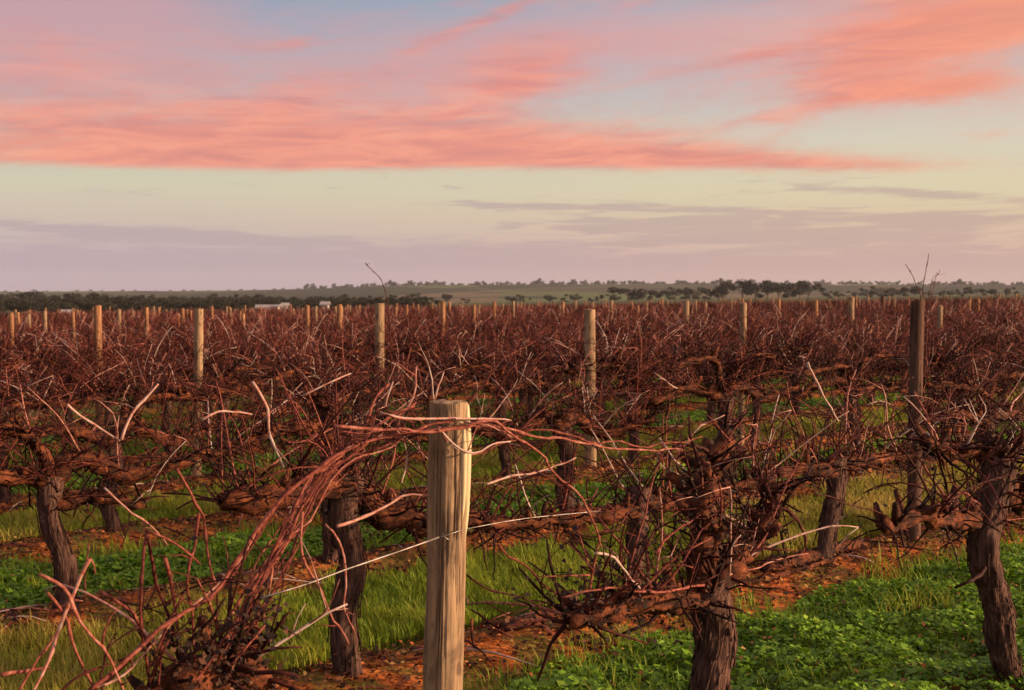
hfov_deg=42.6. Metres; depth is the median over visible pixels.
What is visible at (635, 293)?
gum tree
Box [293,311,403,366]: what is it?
grapevine
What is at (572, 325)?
grapevine
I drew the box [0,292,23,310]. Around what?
gum tree
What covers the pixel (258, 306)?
farm shed
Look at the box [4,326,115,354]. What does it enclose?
grapevine
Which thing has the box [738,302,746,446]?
vineyard post
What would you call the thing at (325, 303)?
farm shed
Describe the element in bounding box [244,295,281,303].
gum tree
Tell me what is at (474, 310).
vineyard post
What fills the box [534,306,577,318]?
grapevine
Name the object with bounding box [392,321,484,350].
grapevine
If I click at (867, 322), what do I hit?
grapevine
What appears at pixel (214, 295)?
gum tree
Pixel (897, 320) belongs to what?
grapevine
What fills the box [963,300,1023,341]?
grapevine
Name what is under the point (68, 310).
farm shed
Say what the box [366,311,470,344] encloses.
grapevine
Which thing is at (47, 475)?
grapevine
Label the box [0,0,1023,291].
sky
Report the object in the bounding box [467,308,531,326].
grapevine
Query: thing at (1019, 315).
grapevine
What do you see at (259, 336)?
grapevine
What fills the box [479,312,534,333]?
grapevine
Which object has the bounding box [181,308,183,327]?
vineyard post
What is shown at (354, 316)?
grapevine
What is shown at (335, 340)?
grapevine
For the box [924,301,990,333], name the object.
grapevine
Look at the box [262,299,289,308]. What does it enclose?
gum tree
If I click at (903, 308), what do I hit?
grapevine
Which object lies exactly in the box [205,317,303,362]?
grapevine
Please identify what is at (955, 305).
grapevine
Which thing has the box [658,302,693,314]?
grapevine
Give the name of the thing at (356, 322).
grapevine
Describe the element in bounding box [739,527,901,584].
fallen branch
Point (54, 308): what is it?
gum tree
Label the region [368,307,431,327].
grapevine
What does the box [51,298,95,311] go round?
gum tree
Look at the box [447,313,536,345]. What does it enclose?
grapevine
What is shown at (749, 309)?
grapevine
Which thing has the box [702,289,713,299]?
gum tree
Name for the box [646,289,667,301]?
gum tree
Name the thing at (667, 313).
grapevine
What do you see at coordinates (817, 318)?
grapevine
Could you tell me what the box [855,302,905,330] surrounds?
grapevine
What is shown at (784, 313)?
grapevine
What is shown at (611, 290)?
gum tree
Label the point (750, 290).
gum tree
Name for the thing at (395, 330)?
grapevine
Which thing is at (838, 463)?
grapevine
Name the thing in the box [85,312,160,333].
grapevine
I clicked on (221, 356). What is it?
grapevine
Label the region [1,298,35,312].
gum tree
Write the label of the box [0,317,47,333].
grapevine
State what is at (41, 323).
grapevine
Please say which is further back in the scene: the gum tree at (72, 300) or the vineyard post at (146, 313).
the gum tree at (72, 300)
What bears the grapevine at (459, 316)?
on the ground at (476, 658)
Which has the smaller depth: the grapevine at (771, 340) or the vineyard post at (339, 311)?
the grapevine at (771, 340)
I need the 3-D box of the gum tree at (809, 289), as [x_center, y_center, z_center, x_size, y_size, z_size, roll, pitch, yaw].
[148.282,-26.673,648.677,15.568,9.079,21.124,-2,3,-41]
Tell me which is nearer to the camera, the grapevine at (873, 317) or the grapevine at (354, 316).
the grapevine at (873, 317)
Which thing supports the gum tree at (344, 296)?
on the ground at (476, 658)
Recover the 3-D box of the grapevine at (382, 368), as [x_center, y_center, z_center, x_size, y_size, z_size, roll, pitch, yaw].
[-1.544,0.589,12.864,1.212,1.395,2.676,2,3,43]
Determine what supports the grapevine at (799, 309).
on the ground at (476, 658)
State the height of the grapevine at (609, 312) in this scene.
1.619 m
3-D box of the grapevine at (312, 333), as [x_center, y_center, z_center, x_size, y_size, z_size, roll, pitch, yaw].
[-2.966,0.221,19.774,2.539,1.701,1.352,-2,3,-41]
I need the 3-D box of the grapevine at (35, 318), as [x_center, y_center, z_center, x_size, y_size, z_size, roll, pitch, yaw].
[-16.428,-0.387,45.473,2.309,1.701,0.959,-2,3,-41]
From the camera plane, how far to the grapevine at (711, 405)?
16.12 m
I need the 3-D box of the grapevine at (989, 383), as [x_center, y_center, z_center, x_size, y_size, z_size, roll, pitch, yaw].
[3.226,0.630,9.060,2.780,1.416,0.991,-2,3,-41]
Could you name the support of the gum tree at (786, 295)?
on the ground at (476, 658)
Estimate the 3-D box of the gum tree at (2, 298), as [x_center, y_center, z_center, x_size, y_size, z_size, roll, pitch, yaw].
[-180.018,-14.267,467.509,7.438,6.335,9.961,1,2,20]
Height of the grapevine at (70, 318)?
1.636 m
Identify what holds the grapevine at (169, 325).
on the ground at (476, 658)
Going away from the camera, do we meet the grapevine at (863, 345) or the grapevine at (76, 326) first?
the grapevine at (863, 345)
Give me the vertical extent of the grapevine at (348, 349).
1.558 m
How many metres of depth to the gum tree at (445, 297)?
719.60 m
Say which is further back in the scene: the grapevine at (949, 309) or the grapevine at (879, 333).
the grapevine at (949, 309)
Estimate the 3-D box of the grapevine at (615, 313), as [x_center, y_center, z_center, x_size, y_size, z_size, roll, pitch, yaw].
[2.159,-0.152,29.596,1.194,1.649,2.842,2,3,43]
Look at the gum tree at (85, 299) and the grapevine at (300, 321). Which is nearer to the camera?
the grapevine at (300, 321)
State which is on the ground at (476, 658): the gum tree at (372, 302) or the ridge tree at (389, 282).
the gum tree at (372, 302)
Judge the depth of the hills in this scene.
1912.87 m
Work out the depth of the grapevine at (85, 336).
21.57 m
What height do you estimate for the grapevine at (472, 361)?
1.433 m
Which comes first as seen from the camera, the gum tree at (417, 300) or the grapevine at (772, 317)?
the grapevine at (772, 317)
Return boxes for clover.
[0,377,1023,689]
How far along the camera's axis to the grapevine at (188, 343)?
18.45 m
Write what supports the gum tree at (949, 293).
on the ground at (476, 658)
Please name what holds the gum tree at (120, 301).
on the ground at (476, 658)
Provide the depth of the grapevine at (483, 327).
24.36 m
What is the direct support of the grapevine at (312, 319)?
on the ground at (476, 658)
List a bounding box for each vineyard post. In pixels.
[9,313,14,383]
[16,312,19,328]
[27,314,30,327]
[43,311,46,332]
[71,312,75,351]
[94,305,103,429]
[117,309,120,328]
[144,307,148,338]
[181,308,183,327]
[192,309,202,478]
[241,314,244,332]
[305,305,309,330]
[314,306,317,336]
[337,304,341,365]
[374,303,383,419]
[423,399,470,689]
[440,302,444,378]
[472,304,475,322]
[493,302,495,317]
[512,301,514,317]
[561,302,563,314]
[584,309,596,467]
[610,300,612,311]
[683,301,688,367]
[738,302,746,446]
[777,299,780,309]
[812,300,817,321]
[848,297,853,322]
[881,296,884,310]
[906,299,924,540]
[937,305,942,390]
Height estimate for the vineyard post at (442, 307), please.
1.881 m
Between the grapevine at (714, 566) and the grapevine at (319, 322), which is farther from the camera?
the grapevine at (319, 322)
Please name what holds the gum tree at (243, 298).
on the ground at (476, 658)
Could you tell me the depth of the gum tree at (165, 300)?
455.58 m
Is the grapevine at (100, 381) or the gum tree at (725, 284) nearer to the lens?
the grapevine at (100, 381)
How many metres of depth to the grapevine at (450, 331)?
21.25 m
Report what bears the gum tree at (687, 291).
on the ground at (476, 658)
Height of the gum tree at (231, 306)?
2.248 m
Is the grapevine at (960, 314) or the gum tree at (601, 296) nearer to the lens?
the grapevine at (960, 314)
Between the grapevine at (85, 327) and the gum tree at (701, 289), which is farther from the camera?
the gum tree at (701, 289)
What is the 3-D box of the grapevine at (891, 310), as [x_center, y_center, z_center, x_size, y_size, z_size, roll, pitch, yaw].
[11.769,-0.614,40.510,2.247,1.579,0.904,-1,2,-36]
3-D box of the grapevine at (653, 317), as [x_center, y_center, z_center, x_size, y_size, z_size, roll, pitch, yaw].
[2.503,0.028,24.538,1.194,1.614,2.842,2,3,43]
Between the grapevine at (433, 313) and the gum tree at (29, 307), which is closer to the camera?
the grapevine at (433, 313)
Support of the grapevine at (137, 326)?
on the ground at (476, 658)
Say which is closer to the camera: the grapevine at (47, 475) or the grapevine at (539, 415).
the grapevine at (47, 475)
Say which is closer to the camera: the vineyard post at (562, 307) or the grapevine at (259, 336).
the grapevine at (259, 336)
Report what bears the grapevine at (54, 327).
on the ground at (476, 658)
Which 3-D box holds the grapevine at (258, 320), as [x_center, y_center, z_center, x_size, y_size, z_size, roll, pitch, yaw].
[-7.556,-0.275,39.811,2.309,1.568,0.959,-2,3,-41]
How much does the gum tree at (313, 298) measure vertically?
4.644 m
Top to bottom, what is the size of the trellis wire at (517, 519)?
0.020 m
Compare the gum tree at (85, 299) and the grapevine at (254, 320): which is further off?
the gum tree at (85, 299)
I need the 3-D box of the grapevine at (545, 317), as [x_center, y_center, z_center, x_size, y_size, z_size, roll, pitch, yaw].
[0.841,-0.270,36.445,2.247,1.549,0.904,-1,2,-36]
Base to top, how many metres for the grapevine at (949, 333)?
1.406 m
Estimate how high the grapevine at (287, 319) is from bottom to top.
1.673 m
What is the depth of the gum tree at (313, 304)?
271.79 m
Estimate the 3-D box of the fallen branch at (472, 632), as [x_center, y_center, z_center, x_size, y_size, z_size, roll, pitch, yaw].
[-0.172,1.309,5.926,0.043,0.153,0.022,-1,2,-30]
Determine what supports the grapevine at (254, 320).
on the ground at (476, 658)
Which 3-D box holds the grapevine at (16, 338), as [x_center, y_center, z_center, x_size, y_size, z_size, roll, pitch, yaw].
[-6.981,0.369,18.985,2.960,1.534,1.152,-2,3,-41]
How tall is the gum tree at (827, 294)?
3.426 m
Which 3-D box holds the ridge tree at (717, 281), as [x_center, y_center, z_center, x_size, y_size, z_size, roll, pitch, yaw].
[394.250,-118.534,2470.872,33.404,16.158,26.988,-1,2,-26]
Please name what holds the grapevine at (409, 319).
on the ground at (476, 658)
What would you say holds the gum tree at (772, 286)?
on the ground at (476, 658)
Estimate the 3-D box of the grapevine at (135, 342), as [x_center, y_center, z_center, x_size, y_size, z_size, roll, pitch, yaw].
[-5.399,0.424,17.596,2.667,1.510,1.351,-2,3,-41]
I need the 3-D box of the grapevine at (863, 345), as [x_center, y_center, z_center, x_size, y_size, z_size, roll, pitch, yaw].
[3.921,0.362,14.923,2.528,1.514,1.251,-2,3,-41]
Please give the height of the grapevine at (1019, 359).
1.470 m
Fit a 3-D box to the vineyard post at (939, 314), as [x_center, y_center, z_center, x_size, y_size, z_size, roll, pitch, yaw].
[6.474,0.252,19.871,0.093,1.703,0.089,0,2,1]
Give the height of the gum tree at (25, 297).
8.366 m
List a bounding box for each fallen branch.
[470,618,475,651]
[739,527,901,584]
[759,535,865,572]
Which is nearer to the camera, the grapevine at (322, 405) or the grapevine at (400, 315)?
the grapevine at (322, 405)
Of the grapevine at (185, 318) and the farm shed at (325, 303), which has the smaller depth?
the grapevine at (185, 318)
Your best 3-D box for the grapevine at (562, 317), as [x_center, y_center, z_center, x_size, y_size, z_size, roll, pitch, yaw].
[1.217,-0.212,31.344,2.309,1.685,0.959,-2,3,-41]
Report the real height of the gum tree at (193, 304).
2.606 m
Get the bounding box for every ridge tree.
[303,283,316,288]
[384,280,397,285]
[530,278,545,283]
[606,280,618,283]
[711,278,725,283]
[949,279,966,284]
[991,281,1005,284]
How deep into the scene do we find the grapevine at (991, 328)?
20.84 m
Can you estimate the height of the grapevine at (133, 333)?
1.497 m
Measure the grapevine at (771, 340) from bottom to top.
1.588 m
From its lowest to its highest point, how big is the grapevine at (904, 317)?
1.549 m
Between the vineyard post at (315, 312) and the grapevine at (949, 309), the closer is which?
the grapevine at (949, 309)
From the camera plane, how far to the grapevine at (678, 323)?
21.89 m
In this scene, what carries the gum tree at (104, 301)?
on the ground at (476, 658)
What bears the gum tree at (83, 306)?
on the ground at (476, 658)
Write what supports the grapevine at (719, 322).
on the ground at (476, 658)
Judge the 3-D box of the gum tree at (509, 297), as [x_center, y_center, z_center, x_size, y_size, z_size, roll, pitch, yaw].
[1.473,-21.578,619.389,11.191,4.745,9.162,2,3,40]
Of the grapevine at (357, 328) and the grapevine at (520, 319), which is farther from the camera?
the grapevine at (520, 319)
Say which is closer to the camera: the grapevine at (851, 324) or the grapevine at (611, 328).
the grapevine at (611, 328)
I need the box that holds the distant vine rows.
[0,293,1023,331]
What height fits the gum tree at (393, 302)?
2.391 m
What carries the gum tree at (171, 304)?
on the ground at (476, 658)
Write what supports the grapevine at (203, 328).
on the ground at (476, 658)
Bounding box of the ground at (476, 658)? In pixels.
[0,294,1023,689]
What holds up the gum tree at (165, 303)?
on the ground at (476, 658)
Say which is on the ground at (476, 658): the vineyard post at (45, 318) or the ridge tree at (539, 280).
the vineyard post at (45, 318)
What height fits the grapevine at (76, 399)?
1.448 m
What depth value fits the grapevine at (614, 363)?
12.44 m
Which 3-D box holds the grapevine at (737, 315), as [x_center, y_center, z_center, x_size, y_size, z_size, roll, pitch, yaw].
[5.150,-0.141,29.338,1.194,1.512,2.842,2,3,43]
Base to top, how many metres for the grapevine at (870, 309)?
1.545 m
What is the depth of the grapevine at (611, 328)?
18.27 m
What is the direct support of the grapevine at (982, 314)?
on the ground at (476, 658)
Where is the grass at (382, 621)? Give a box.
[0,363,1023,689]
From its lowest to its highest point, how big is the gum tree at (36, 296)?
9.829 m
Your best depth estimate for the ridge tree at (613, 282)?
2444.53 m
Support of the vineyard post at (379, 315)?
on the ground at (476, 658)
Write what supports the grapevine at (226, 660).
on the ground at (476, 658)
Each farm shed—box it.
[60,309,71,312]
[255,305,269,309]
[268,304,282,308]
[281,303,289,308]
[319,301,330,308]
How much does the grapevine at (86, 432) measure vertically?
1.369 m
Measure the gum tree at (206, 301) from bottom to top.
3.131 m
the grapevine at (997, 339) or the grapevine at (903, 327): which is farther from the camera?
the grapevine at (903, 327)
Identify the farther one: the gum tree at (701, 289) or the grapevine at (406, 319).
the gum tree at (701, 289)
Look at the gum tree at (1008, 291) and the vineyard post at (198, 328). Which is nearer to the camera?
the vineyard post at (198, 328)
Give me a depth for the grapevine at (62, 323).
39.98 m
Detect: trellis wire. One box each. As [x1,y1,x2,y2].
[260,536,438,598]
[440,511,599,537]
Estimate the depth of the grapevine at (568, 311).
45.40 m
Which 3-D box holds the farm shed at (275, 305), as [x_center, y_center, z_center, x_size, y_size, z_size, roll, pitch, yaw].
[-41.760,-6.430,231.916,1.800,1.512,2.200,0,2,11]
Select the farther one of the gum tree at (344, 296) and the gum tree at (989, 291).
the gum tree at (989, 291)
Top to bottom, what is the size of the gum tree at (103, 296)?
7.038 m
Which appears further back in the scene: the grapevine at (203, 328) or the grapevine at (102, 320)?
the grapevine at (102, 320)
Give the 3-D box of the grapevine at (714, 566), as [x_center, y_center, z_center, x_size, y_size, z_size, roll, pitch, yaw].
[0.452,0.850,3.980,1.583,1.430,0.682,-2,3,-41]
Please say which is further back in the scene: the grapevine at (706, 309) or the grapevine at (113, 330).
the grapevine at (706, 309)
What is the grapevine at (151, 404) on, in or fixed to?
on the ground at (476, 658)
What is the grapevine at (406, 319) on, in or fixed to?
on the ground at (476, 658)
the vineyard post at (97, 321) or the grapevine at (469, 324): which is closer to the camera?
the vineyard post at (97, 321)
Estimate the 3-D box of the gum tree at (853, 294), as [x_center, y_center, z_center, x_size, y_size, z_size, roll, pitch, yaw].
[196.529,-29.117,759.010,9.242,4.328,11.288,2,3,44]
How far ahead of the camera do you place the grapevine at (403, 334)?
18.50 m
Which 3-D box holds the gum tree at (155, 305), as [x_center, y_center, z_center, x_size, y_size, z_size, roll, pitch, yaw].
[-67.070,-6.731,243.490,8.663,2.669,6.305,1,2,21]
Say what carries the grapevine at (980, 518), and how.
on the ground at (476, 658)
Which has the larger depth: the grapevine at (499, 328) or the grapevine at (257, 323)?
the grapevine at (257, 323)
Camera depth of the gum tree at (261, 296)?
571.41 m
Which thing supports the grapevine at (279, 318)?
on the ground at (476, 658)
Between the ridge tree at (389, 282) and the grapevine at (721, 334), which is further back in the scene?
the ridge tree at (389, 282)
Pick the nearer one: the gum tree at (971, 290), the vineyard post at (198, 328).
the vineyard post at (198, 328)
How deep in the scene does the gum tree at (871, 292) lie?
633.74 m
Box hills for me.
[0,284,1023,302]
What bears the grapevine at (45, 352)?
on the ground at (476, 658)
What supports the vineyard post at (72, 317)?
on the ground at (476, 658)
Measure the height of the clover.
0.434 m
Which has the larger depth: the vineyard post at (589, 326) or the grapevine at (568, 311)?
the grapevine at (568, 311)
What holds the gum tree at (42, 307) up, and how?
on the ground at (476, 658)
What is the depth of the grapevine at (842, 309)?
42.06 m
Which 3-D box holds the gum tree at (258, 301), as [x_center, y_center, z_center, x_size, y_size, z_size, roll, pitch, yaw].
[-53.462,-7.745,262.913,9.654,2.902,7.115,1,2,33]
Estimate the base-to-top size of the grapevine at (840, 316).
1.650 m
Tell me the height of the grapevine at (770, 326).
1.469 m
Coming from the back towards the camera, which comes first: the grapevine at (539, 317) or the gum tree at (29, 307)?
the gum tree at (29, 307)
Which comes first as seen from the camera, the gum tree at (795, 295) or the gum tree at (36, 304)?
the gum tree at (36, 304)
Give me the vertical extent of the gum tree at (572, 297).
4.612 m
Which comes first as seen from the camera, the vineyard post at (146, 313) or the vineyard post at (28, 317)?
the vineyard post at (146, 313)
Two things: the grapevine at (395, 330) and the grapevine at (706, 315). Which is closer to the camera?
the grapevine at (395, 330)
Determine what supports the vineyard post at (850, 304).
on the ground at (476, 658)
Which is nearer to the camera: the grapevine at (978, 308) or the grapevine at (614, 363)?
the grapevine at (614, 363)
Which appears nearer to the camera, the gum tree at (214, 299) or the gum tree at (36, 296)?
the gum tree at (214, 299)
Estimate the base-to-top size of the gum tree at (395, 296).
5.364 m
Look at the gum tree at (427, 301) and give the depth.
312.25 m
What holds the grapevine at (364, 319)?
on the ground at (476, 658)
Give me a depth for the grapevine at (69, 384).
12.83 m
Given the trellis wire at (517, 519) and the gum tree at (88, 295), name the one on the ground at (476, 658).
the gum tree at (88, 295)
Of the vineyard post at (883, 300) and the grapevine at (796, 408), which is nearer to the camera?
the grapevine at (796, 408)
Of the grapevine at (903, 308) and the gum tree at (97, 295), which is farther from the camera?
the gum tree at (97, 295)
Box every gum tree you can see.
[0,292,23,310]
[0,296,19,301]
[0,302,8,310]
[0,302,11,310]
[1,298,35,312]
[4,293,32,300]
[11,299,62,310]
[14,289,66,301]
[20,299,58,312]
[22,303,78,310]
[37,302,66,312]
[46,302,73,311]
[48,298,76,309]
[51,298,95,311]
[66,292,100,298]
[70,296,122,304]
[73,300,102,310]
[77,300,109,311]
[81,293,108,301]
[83,294,113,302]
[85,302,119,311]
[112,298,153,310]
[114,295,153,303]
[119,301,143,311]
[130,302,175,311]
[144,301,171,310]
[145,297,184,303]
[159,295,197,302]
[164,302,197,310]
[175,301,222,310]
[182,298,217,309]
[194,294,217,298]
[201,303,237,310]
[207,296,227,304]
[220,294,248,307]
[224,300,252,308]
[232,299,267,308]
[234,299,270,309]
[240,297,274,301]
[242,294,265,301]
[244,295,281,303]
[253,294,284,300]
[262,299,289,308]
[271,301,296,308]
[280,301,320,308]
[290,297,302,302]
[300,301,320,309]
[303,296,322,300]
[326,300,363,308]
[327,294,347,299]
[329,298,368,307]
[353,298,389,308]
[356,300,389,306]
[388,299,411,306]
[393,295,415,298]
[399,297,429,306]
[409,293,433,300]
[416,300,442,307]
[419,298,437,306]
[428,294,452,302]
[504,294,524,302]
[511,296,530,300]
[543,295,564,301]
[564,293,582,302]
[594,294,603,300]
[605,294,621,300]
[607,287,647,301]
[624,288,645,301]
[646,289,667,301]
[648,290,675,297]
[663,287,688,299]
[667,287,710,299]
[679,288,711,299]
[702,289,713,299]
[709,286,735,300]
[713,280,777,297]
[727,279,785,299]
[754,283,776,299]
[764,281,821,298]
[764,282,801,298]
[784,280,811,298]
[790,283,824,298]
[822,292,832,297]
[829,291,842,297]
[842,291,857,296]
[858,288,877,296]
[868,286,890,297]
[878,286,920,296]
[899,287,921,296]
[943,290,955,296]
[955,289,966,296]
[963,287,983,296]
[978,288,996,295]
[1004,287,1015,294]
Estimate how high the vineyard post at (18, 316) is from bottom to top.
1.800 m
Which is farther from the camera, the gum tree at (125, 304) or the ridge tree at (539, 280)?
the ridge tree at (539, 280)
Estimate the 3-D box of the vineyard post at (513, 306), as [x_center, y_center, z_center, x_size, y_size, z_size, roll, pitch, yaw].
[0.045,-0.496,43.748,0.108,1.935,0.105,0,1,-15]
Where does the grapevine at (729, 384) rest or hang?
on the ground at (476, 658)
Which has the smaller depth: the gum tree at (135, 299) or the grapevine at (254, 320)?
the grapevine at (254, 320)
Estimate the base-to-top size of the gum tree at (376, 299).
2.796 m
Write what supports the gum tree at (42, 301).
on the ground at (476, 658)
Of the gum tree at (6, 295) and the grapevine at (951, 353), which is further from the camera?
the gum tree at (6, 295)
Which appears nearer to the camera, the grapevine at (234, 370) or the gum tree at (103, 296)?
the grapevine at (234, 370)
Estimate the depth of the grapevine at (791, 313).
33.69 m
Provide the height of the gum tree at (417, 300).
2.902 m
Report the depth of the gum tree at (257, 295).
520.05 m
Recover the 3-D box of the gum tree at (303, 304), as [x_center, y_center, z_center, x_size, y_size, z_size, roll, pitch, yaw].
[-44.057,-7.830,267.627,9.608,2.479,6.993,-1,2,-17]
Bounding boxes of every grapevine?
[0,314,64,380]
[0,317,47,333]
[0,319,88,379]
[0,320,162,443]
[0,323,136,414]
[0,324,143,418]
[0,338,69,383]
[0,351,256,532]
[0,354,127,503]
[0,371,260,610]
[0,557,150,689]
[1,319,52,340]
[2,316,66,332]
[4,322,90,379]
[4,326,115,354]
[5,320,205,423]
[6,323,134,403]
[8,312,55,331]
[15,315,69,333]
[33,315,90,333]
[35,317,108,340]
[41,313,276,454]
[45,340,702,689]
[48,315,112,333]
[50,310,179,386]
[51,310,91,327]
[52,312,91,327]
[53,318,108,337]
[61,314,141,337]
[70,315,131,328]
[72,323,227,407]
[79,328,295,426]
[80,309,143,323]
[83,321,156,339]
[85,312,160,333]
[92,312,165,331]
[103,319,191,357]
[106,311,238,354]
[119,334,314,476]
[123,313,246,339]
[126,342,602,677]
[128,353,501,564]
[136,306,303,414]
[157,309,215,334]
[164,311,232,328]
[177,309,227,329]
[181,309,326,401]
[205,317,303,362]
[213,310,266,325]
[213,321,331,391]
[214,313,303,336]
[221,309,283,330]
[222,319,418,440]
[226,263,429,462]
[232,335,465,462]
[237,312,277,328]
[241,303,394,358]
[252,318,396,371]
[254,310,311,326]
[254,313,351,344]
[259,309,304,327]
[267,317,413,364]
[284,311,333,335]
[292,311,335,324]
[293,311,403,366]
[296,307,354,336]
[310,305,351,321]
[311,314,373,330]
[327,309,374,324]
[336,312,397,323]
[341,316,538,411]
[341,378,848,592]
[346,313,393,323]
[349,315,486,400]
[358,323,424,374]
[361,318,492,405]
[365,331,603,479]
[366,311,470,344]
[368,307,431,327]
[372,314,422,335]
[384,309,436,329]
[385,310,425,323]
[386,323,581,439]
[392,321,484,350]
[403,308,493,335]
[417,308,450,321]
[420,351,698,509]
[432,308,480,327]
[437,309,487,322]
[443,316,581,404]
[444,314,552,368]
[446,315,602,413]
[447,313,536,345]
[450,311,548,368]
[465,385,868,689]
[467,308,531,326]
[469,308,513,322]
[477,303,540,326]
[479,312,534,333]
[489,306,543,335]
[508,302,599,337]
[512,304,683,426]
[518,320,714,463]
[519,307,566,335]
[521,309,557,322]
[522,320,583,379]
[530,302,578,329]
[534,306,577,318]
[536,303,583,325]
[542,309,640,384]
[543,305,581,318]
[552,309,647,349]
[554,302,697,373]
[556,302,607,323]
[565,305,638,333]
[590,303,635,360]
[599,302,652,317]
[604,307,698,378]
[610,315,818,480]
[611,309,671,330]
[625,304,734,357]
[631,307,841,446]
[634,298,696,325]
[637,316,794,422]
[647,308,759,386]
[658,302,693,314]
[661,306,733,333]
[673,315,758,337]
[674,305,718,320]
[677,302,726,318]
[692,303,725,324]
[698,305,814,346]
[711,308,773,327]
[721,254,1001,561]
[724,310,862,412]
[727,304,760,317]
[733,310,799,334]
[748,301,810,332]
[754,313,838,396]
[760,303,845,380]
[765,329,939,474]
[769,300,820,322]
[769,312,923,426]
[785,304,811,315]
[792,304,894,352]
[803,304,839,322]
[805,313,909,404]
[806,362,1023,685]
[811,302,860,326]
[815,302,867,329]
[820,300,865,319]
[828,310,895,336]
[834,336,1023,468]
[837,317,1004,422]
[842,303,893,326]
[854,302,887,318]
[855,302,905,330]
[855,304,892,322]
[865,317,1023,425]
[871,309,935,383]
[874,301,907,323]
[874,302,936,324]
[879,310,960,333]
[886,299,909,336]
[886,303,1007,359]
[890,299,909,316]
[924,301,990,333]
[925,299,976,325]
[929,295,977,325]
[933,314,989,342]
[944,311,1020,358]
[958,297,1023,328]
[958,313,1023,403]
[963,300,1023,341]
[967,300,997,313]
[969,304,1000,333]
[970,299,1006,325]
[976,319,1023,389]
[992,313,1023,338]
[994,295,1023,325]
[994,299,1021,316]
[1014,305,1023,327]
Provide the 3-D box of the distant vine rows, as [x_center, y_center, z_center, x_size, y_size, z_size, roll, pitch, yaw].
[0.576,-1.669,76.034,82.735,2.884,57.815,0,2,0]
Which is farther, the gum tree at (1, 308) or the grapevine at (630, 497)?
the gum tree at (1, 308)
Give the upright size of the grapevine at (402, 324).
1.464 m
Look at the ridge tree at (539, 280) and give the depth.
2453.28 m
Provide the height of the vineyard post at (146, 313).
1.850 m
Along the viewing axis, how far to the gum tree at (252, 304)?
246.05 m
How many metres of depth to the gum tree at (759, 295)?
649.47 m
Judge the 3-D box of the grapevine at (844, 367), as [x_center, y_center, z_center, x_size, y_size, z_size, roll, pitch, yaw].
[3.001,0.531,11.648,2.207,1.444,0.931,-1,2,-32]
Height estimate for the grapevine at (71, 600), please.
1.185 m
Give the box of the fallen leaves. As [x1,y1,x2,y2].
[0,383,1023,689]
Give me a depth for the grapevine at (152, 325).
32.80 m
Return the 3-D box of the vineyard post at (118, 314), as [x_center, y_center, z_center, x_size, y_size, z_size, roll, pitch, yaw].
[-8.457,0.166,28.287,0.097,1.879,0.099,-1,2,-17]
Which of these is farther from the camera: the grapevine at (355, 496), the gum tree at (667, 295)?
the gum tree at (667, 295)
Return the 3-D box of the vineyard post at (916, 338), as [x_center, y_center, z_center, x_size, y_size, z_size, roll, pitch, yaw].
[2.586,0.629,8.436,0.104,1.855,0.098,1,2,34]
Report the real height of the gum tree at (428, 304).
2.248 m
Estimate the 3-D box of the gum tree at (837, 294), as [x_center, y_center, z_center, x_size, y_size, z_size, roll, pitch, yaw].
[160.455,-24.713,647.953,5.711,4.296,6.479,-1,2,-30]
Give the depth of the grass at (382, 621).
7.51 m
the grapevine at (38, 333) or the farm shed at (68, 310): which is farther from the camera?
the farm shed at (68, 310)
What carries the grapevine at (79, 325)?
on the ground at (476, 658)
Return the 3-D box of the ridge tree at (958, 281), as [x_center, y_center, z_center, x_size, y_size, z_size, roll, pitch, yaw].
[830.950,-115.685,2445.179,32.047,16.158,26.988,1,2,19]
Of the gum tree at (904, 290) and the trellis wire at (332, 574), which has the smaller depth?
the trellis wire at (332, 574)
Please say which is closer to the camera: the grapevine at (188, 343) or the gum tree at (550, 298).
the grapevine at (188, 343)
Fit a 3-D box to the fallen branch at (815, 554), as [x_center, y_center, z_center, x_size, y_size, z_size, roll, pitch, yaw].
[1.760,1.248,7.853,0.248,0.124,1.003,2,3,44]
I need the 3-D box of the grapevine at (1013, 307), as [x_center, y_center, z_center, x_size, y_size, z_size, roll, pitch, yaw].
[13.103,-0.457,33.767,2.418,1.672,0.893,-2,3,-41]
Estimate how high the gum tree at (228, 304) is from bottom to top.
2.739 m
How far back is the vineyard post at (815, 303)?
34.50 m
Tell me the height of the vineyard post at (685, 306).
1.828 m
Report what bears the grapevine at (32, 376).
on the ground at (476, 658)
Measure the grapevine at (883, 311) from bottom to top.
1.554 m
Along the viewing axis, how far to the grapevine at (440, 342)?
15.85 m
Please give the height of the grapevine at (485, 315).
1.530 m
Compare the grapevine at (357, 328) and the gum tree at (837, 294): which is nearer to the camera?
the grapevine at (357, 328)
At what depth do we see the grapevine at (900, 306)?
47.85 m
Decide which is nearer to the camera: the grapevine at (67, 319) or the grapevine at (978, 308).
the grapevine at (978, 308)
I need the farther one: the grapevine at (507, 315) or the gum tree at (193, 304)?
the gum tree at (193, 304)
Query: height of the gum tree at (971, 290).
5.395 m
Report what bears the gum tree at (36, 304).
on the ground at (476, 658)
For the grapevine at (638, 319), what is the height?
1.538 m
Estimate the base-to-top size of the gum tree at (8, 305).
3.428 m
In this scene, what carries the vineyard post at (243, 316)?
on the ground at (476, 658)
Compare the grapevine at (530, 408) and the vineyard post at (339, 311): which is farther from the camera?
the vineyard post at (339, 311)

